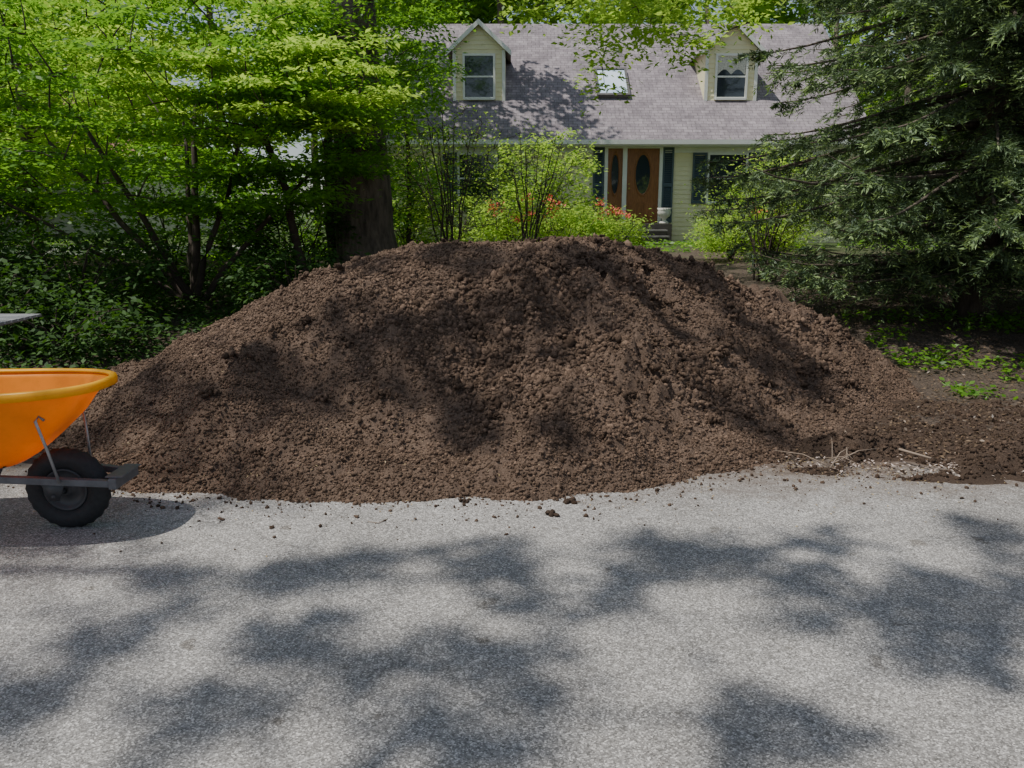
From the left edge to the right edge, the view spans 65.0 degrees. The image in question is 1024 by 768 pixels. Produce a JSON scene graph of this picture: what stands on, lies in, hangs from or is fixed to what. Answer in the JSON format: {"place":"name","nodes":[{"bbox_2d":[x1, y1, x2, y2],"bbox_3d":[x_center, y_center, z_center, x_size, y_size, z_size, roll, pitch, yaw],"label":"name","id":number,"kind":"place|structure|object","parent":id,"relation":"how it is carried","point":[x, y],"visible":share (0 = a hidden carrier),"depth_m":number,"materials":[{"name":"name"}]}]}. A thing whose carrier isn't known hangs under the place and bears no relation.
{"place":"outdoors","nodes":[
{"label":"outdoors","id":0,"kind":"place"},
{"bbox_2d":[0,314,41,325],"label":"slatted table","id":1,"kind":"object","parent":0,"point":[6,319],"visible":0.84,"depth_m":6.49,"materials":[{"name":"white wood"}]},
{"bbox_2d":[3,245,317,254],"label":"driveway","id":2,"kind":"structure","parent":0,"point":[144,251],"depth_m":17.99,"materials":[{"name":"grey asphalt"}]},
{"bbox_2d":[0,457,1023,767],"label":"road","id":3,"kind":"structure","parent":0,"point":[786,625],"depth_m":3.04,"materials":[{"name":"grey asphalt"}]},
{"bbox_2d":[0,368,140,527],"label":"wheelbarrow","id":4,"kind":"object","parent":3,"relation":"on","point":[41,409],"visible":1,"depth_m":3.94,"materials":[{"name":"plastic"}]},
{"bbox_2d":[9,458,1004,556],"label":"fallen petals","id":5,"kind":"object","parent":3,"relation":"on","point":[719,482],"visible":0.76,"depth_m":4.65,"materials":[{"name":"plant"}]},
{"bbox_2d":[368,437,931,522],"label":"fallen twigs","id":6,"kind":"object","parent":3,"relation":"on","point":[899,449],"visible":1,"depth_m":4.94,"materials":[{"name":"brown wood"}]},
{"bbox_2d":[731,452,1023,482],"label":"pale wood chips","id":7,"kind":"object","parent":3,"relation":"on","point":[917,467],"visible":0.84,"depth_m":4.96,"materials":[{"name":"beige wood"}]},
{"bbox_2d":[0,214,1023,461],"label":"ground","id":8,"kind":"structure","parent":0,"point":[736,268],"depth_m":9.29,"materials":[{"name":"green plant"}]},
{"bbox_2d":[0,170,63,250],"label":"woodland shrub","id":9,"kind":"object","parent":8,"relation":"on","point":[26,207],"visible":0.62,"depth_m":10.66,"materials":[{"name":"green plant"}]},
{"bbox_2d":[0,183,74,303],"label":"woodland shrub","id":10,"kind":"object","parent":8,"relation":"on","point":[4,235],"visible":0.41,"depth_m":9.29,"materials":[{"name":"green plant"}]},
{"bbox_2d":[0,244,92,345],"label":"woodland shrub","id":11,"kind":"object","parent":8,"relation":"on","point":[44,277],"visible":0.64,"depth_m":8.72,"materials":[{"name":"green plant"}]},
{"bbox_2d":[0,139,101,265],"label":"understory shrub","id":12,"kind":"object","parent":8,"relation":"on","point":[3,178],"visible":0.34,"depth_m":13.19,"materials":[{"name":"green plant"}]},
{"bbox_2d":[0,275,174,363],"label":"woodland shrub","id":13,"kind":"object","parent":8,"relation":"on","point":[106,324],"visible":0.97,"depth_m":8.16,"materials":[{"name":"green plant"}]},
{"bbox_2d":[0,0,179,208],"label":"deciduous tree","id":14,"kind":"object","parent":8,"relation":"on","point":[79,101],"visible":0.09,"depth_m":17.82,"materials":[{"name":"green plant"}]},
{"bbox_2d":[0,217,187,324],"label":"woodland shrub","id":15,"kind":"object","parent":8,"relation":"on","point":[148,265],"visible":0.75,"depth_m":9.37,"materials":[{"name":"green plant"}]},
{"bbox_2d":[0,0,207,265],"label":"deciduous tree","id":16,"kind":"object","parent":8,"relation":"on","point":[25,134],"visible":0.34,"depth_m":13.91,"materials":[{"name":"green plant"}]},
{"bbox_2d":[0,98,214,233],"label":"neighbouring house","id":17,"kind":"structure","parent":8,"relation":"on","point":[68,227],"depth_m":31.43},
{"bbox_2d":[0,262,298,369],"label":"pachysandra bed","id":18,"kind":"object","parent":8,"relation":"on","point":[162,302],"visible":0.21,"depth_m":9.81,"materials":[{"name":"green plant"}]},
{"bbox_2d":[53,138,287,278],"bbox_3d":[-5.788,-2.861,13.451,3.449,2.400,3.628,-11,16,-42],"label":"understory shrub","id":19,"kind":"object","parent":8,"relation":"on","point":[134,221],"visible":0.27,"depth_m":13.10,"materials":[{"name":"green plant"}]},
{"bbox_2d":[25,0,388,256],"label":"deciduous tree","id":20,"kind":"object","parent":8,"relation":"on","point":[211,15],"visible":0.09,"depth_m":15.37,"materials":[{"name":"green plant"}]},
{"bbox_2d":[0,0,432,303],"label":"spreading maple tree","id":21,"kind":"object","parent":8,"relation":"on","point":[192,208],"visible":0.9,"depth_m":9.81,"materials":[{"name":"green plant"}]},
{"bbox_2d":[73,10,426,273],"bbox_3d":[-3.061,-2.592,9.536,3.916,3.218,2.931,-4,13,-17],"label":"dogwood tree","id":22,"kind":"object","parent":8,"relation":"on","point":[377,96],"visible":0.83,"depth_m":9.13,"materials":[{"name":"green plant"}]},
{"bbox_2d":[201,168,327,267],"bbox_3d":[-3.944,-2.846,13.882,3.076,1.982,3.080,10,16,40],"label":"understory shrub","id":23,"kind":"object","parent":8,"relation":"on","point":[311,238],"visible":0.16,"depth_m":13.48,"materials":[{"name":"green plant"}]},
{"bbox_2d":[204,236,371,317],"bbox_3d":[-2.676,-1.197,9.658,1.965,1.136,1.908,-9,15,-36],"label":"woodland shrub","id":24,"kind":"object","parent":8,"relation":"on","point":[254,277],"visible":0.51,"depth_m":9.37,"materials":[{"name":"green plant"}]},
{"bbox_2d":[201,184,395,276],"bbox_3d":[-3.314,-2.256,12.216,3.066,1.682,2.694,0,12,0],"label":"woodland shrub","id":25,"kind":"object","parent":8,"relation":"on","point":[227,247],"visible":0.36,"depth_m":11.84,"materials":[{"name":"green plant"}]},
{"bbox_2d":[250,0,474,140],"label":"deciduous tree","id":26,"kind":"object","parent":8,"relation":"on","point":[397,21],"visible":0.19,"depth_m":18.91,"materials":[{"name":"green plant"}]},
{"bbox_2d":[331,0,397,263],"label":"old oak tree","id":27,"kind":"object","parent":8,"relation":"on","point":[374,230],"visible":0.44,"depth_m":11.57,"materials":[{"name":"brown plant"}]},
{"bbox_2d":[281,0,476,267],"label":"hornbeam tree","id":28,"kind":"object","parent":8,"relation":"on","point":[411,73],"visible":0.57,"depth_m":11.05,"materials":[{"name":"green plant"}]},
{"bbox_2d":[377,17,466,243],"bbox_3d":[-1.895,-4.065,13.925,2.420,4.211,2.236,-8,14,-33],"label":"young birch tree","id":29,"kind":"object","parent":8,"relation":"on","point":[406,212],"visible":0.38,"depth_m":13.85,"materials":[{"name":"green plant"}]},
{"bbox_2d":[389,141,461,241],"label":"holly bush","id":30,"kind":"object","parent":8,"relation":"on","point":[433,178],"visible":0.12,"depth_m":19.32,"materials":[{"name":"green plant"}]},
{"bbox_2d":[392,178,462,246],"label":"azalea bush","id":31,"kind":"object","parent":8,"relation":"on","point":[424,240],"visible":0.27,"depth_m":14.78,"materials":[{"name":"green plant"}]},
{"bbox_2d":[417,191,504,241],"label":"azalea bush","id":32,"kind":"object","parent":8,"relation":"on","point":[468,234],"visible":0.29,"depth_m":18.60,"materials":[{"name":"green plant"}]},
{"bbox_2d":[388,74,536,241],"bbox_3d":[-0.895,-3.066,12.426,2.697,3.207,2.210,0,12,0],"label":"bare twiggy shrub","id":33,"kind":"object","parent":8,"relation":"on","point":[451,219],"visible":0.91,"depth_m":12.34,"materials":[{"name":"green plant"}]},
{"bbox_2d":[0,0,983,236],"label":"distant trees","id":34,"kind":"object","parent":8,"relation":"on","point":[482,12],"visible":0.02,"depth_m":34.03,"materials":[{"name":"green plant"}]},
{"bbox_2d":[488,0,503,23],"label":"tall ash tree","id":35,"kind":"object","parent":8,"relation":"on","point":[499,8],"visible":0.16,"depth_m":30.70,"materials":[{"name":"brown plant"}]},
{"bbox_2d":[449,160,559,240],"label":"holly bush","id":36,"kind":"object","parent":8,"relation":"on","point":[479,186],"visible":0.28,"depth_m":19.82,"materials":[{"name":"green plant"}]},
{"bbox_2d":[0,236,1023,281],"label":"lawn weeds","id":37,"kind":"object","parent":8,"relation":"on","point":[649,243],"visible":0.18,"depth_m":18.33,"materials":[{"name":"green plant"}]},
{"bbox_2d":[7,232,1017,551],"bbox_3d":[1.280,-0.533,6.763,10.460,1.434,6.468,0,12,0],"label":"mulch pile","id":38,"kind":"object","parent":8,"relation":"on","point":[543,370],"visible":0.94,"depth_m":5.40,"materials":[{"name":"soil"}]},
{"bbox_2d":[465,190,569,241],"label":"azalea bush","id":39,"kind":"object","parent":8,"relation":"on","point":[487,232],"visible":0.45,"depth_m":15.89,"materials":[{"name":"green plant"}]},
{"bbox_2d":[448,119,609,240],"bbox_3d":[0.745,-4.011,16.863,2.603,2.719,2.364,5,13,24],"label":"leafy shrub","id":40,"kind":"object","parent":8,"relation":"on","point":[581,162],"visible":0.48,"depth_m":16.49,"materials":[{"name":"green plant"}]},
{"bbox_2d":[329,0,794,219],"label":"tree foliage","id":41,"kind":"object","parent":8,"relation":"on","point":[637,32],"visible":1,"depth_m":9.64,"materials":[{"name":"green plant"}]},
{"bbox_2d":[509,203,629,241],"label":"azalea bush","id":42,"kind":"object","parent":8,"relation":"on","point":[585,227],"visible":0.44,"depth_m":15.02,"materials":[{"name":"green plant"}]},
{"bbox_2d":[535,191,631,239],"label":"azalea bush","id":43,"kind":"object","parent":8,"relation":"on","point":[619,213],"visible":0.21,"depth_m":18.05,"materials":[{"name":"green plant"}]},
{"bbox_2d":[572,208,656,248],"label":"azalea bush","id":44,"kind":"object","parent":8,"relation":"on","point":[637,235],"visible":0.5,"depth_m":15.64,"materials":[{"name":"green plant"}]},
{"bbox_2d":[388,153,854,242],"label":"walls","id":45,"kind":"structure","parent":8,"relation":"on","point":[682,174],"depth_m":22.39,"materials":[{"name":"beige"}]},
{"bbox_2d":[457,153,497,203],"bbox_3d":[-0.950,-5.680,22.236,1.120,1.390,0.094,0,12,0],"label":"front window","id":46,"kind":"structure","parent":45,"relation":"attached to","point":[460,156],"depth_m":22.20,"materials":[{"name":"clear glass"}]},
{"bbox_2d":[443,153,511,203],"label":"front window shutters","id":47,"kind":"object","parent":45,"relation":"attached to","point":[455,177],"visible":0.27,"depth_m":22.20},
{"bbox_2d":[379,24,868,139],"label":"roof","id":48,"kind":"structure","parent":45,"relation":"on","point":[540,93],"depth_m":22.83,"materials":[{"name":"tile"}]},
{"bbox_2d":[453,24,505,99],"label":"dormer wall","id":49,"kind":"structure","parent":48,"relation":"on","point":[481,39],"depth_m":22.54,"materials":[{"name":"beige wood"}]},
{"bbox_2d":[462,53,494,99],"bbox_3d":[-0.930,-8.646,22.626,0.920,1.240,0.094,0,12,0],"label":"dormer left window","id":50,"kind":"structure","parent":49,"relation":"in","point":[479,83],"depth_m":22.65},
{"bbox_2d":[446,19,510,100],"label":"dormer left trim","id":51,"kind":"structure","parent":49,"relation":"attached to","point":[485,28],"depth_m":22.36,"materials":[{"name":"white wood"}]},
{"bbox_2d":[447,18,510,62],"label":"dormer roof","id":52,"kind":"structure","parent":49,"relation":"on","point":[508,56],"depth_m":23.23,"materials":[{"name":"grey"}]},
{"bbox_2d":[594,67,630,98],"bbox_3d":[2.890,-8.714,23.252,0.940,1.009,1.183,0,12,0],"label":"skylight","id":53,"kind":"object","parent":48,"relation":"on","point":[610,80],"visible":0.8,"depth_m":23.20,"materials":[{"name":"white glass"}]},
{"bbox_2d":[386,140,863,242],"bbox_3d":[2.800,-5.209,22.113,14.100,2.860,0.566,0,12,0],"label":"gutter and soffit","id":54,"kind":"object","parent":48,"relation":"attached to","point":[711,146],"visible":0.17,"depth_m":21.68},
{"bbox_2d":[705,153,748,203],"bbox_3d":[5.950,-5.680,22.236,1.120,1.390,0.094,0,12,0],"label":"front window","id":55,"kind":"structure","parent":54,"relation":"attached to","point":[711,156],"depth_m":22.21,"materials":[{"name":"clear glass"}]},
{"bbox_2d":[691,153,762,203],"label":"front window shutters","id":56,"kind":"object","parent":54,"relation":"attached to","point":[695,170],"visible":0.42,"depth_m":22.21,"materials":[{"name":"black wood"}]},
{"bbox_2d":[773,153,844,181],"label":"front window shutters","id":57,"kind":"object","parent":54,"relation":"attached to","point":[788,159],"visible":0.05,"depth_m":22.14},
{"bbox_2d":[789,153,829,201],"bbox_3d":[8.200,-5.680,22.236,1.120,1.390,0.094,0,12,0],"label":"front window","id":58,"kind":"structure","parent":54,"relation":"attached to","point":[810,167],"depth_m":22.15,"materials":[{"name":"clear glass"}]},
{"bbox_2d":[694,25,758,99],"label":"dormer wall","id":59,"kind":"structure","parent":48,"relation":"on","point":[744,45],"depth_m":22.59,"materials":[{"name":"beige wood"}]},
{"bbox_2d":[689,19,761,62],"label":"dormer roof","id":60,"kind":"structure","parent":59,"relation":"on","point":[714,37],"depth_m":22.97,"materials":[{"name":"grey"}]},
{"bbox_2d":[714,53,748,99],"bbox_3d":[6.180,-8.646,22.626,0.920,1.240,0.094,0,12,0],"label":"dormer right window","id":61,"kind":"structure","parent":59,"relation":"in","point":[730,83],"depth_m":22.66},
{"bbox_2d":[701,19,766,100],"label":"dormer right trim","id":62,"kind":"structure","parent":59,"relation":"attached to","point":[755,41],"depth_m":22.57,"materials":[{"name":"white wood"}]},
{"bbox_2d":[603,147,662,222],"bbox_3d":[3.350,-5.533,22.265,1.600,2.090,0.100,0,12,0],"label":"front door","id":63,"kind":"structure","parent":45,"relation":"attached to","point":[633,179],"depth_m":22.24,"materials":[{"name":"brown wood"}]},
{"bbox_2d":[592,147,674,222],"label":"door shutters","id":64,"kind":"object","parent":45,"relation":"attached to","point":[667,186],"depth_m":22.25,"materials":[{"name":"black wood"}]},
{"bbox_2d":[601,223,671,244],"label":"front steps","id":65,"kind":"structure","parent":8,"relation":"on","point":[660,231],"depth_m":21.37,"materials":[{"name":"stone"}]},
{"bbox_2d":[657,208,671,223],"bbox_3d":[4.150,-4.586,21.926,0.400,0.420,0.400,0,12,0],"label":"garden urn","id":66,"kind":"object","parent":65,"relation":"on","point":[664,214],"visible":1,"depth_m":21.80,"materials":[{"name":"white stone"}]},
{"bbox_2d":[681,209,777,260],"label":"azalea bush","id":67,"kind":"object","parent":8,"relation":"on","point":[716,247],"visible":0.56,"depth_m":15.58,"materials":[{"name":"green plant"}]},
{"bbox_2d":[693,199,783,250],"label":"azalea bush","id":68,"kind":"object","parent":8,"relation":"on","point":[711,222],"visible":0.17,"depth_m":18.06,"materials":[{"name":"green plant"}]},
{"bbox_2d":[681,120,840,282],"bbox_3d":[3.954,-2.851,12.664,2.763,2.558,2.309,0,12,0],"label":"bare twiggy shrub","id":69,"kind":"object","parent":8,"relation":"on","point":[763,246],"visible":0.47,"depth_m":12.76,"materials":[{"name":"green plant"}]},
{"bbox_2d":[714,156,829,242],"bbox_3d":[6.651,-4.519,20.069,3.047,2.259,3.099,0,12,0],"label":"holly bush","id":70,"kind":"object","parent":8,"relation":"on","point":[756,194],"visible":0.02,"depth_m":19.83,"materials":[{"name":"green plant"}]},
{"bbox_2d":[718,141,826,257],"bbox_3d":[5.210,-3.518,15.617,2.190,2.318,2.006,10,16,39],"label":"leafy shrub","id":71,"kind":"object","parent":8,"relation":"on","point":[789,227],"visible":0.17,"depth_m":15.50,"materials":[{"name":"green plant"}]},
{"bbox_2d":[735,207,834,250],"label":"azalea bush","id":72,"kind":"object","parent":8,"relation":"on","point":[809,238],"visible":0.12,"depth_m":18.09,"materials":[{"name":"green plant"}]},
{"bbox_2d":[690,0,1023,325],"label":"norway spruce tree","id":73,"kind":"object","parent":8,"relation":"on","point":[985,217],"visible":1,"depth_m":9.03,"materials":[{"name":"green plant"}]},
{"bbox_2d":[760,0,1023,247],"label":"norway spruce tree","id":74,"kind":"object","parent":8,"relation":"on","point":[949,87],"visible":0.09,"depth_m":14.08,"materials":[{"name":"green plant"}]},
{"bbox_2d":[777,399,1023,484],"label":"soil windrow","id":75,"kind":"object","parent":8,"relation":"on","point":[981,464],"visible":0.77,"depth_m":5.28,"materials":[{"name":"brown soil"}]},
{"bbox_2d":[782,289,1023,459],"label":"leaf litter","id":76,"kind":"object","parent":8,"relation":"on","point":[969,397],"visible":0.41,"depth_m":8.12,"materials":[{"name":"brown plant"}]},
{"bbox_2d":[834,306,1023,399],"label":"ground ivy","id":77,"kind":"object","parent":8,"relation":"on","point":[961,391],"visible":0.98,"depth_m":8.30,"materials":[{"name":"green plant"}]},
{"bbox_2d":[22,0,1017,213],"label":"sky","id":78,"kind":"structure","parent":0,"point":[293,151],"materials":[{"name":"white"}]}
]}

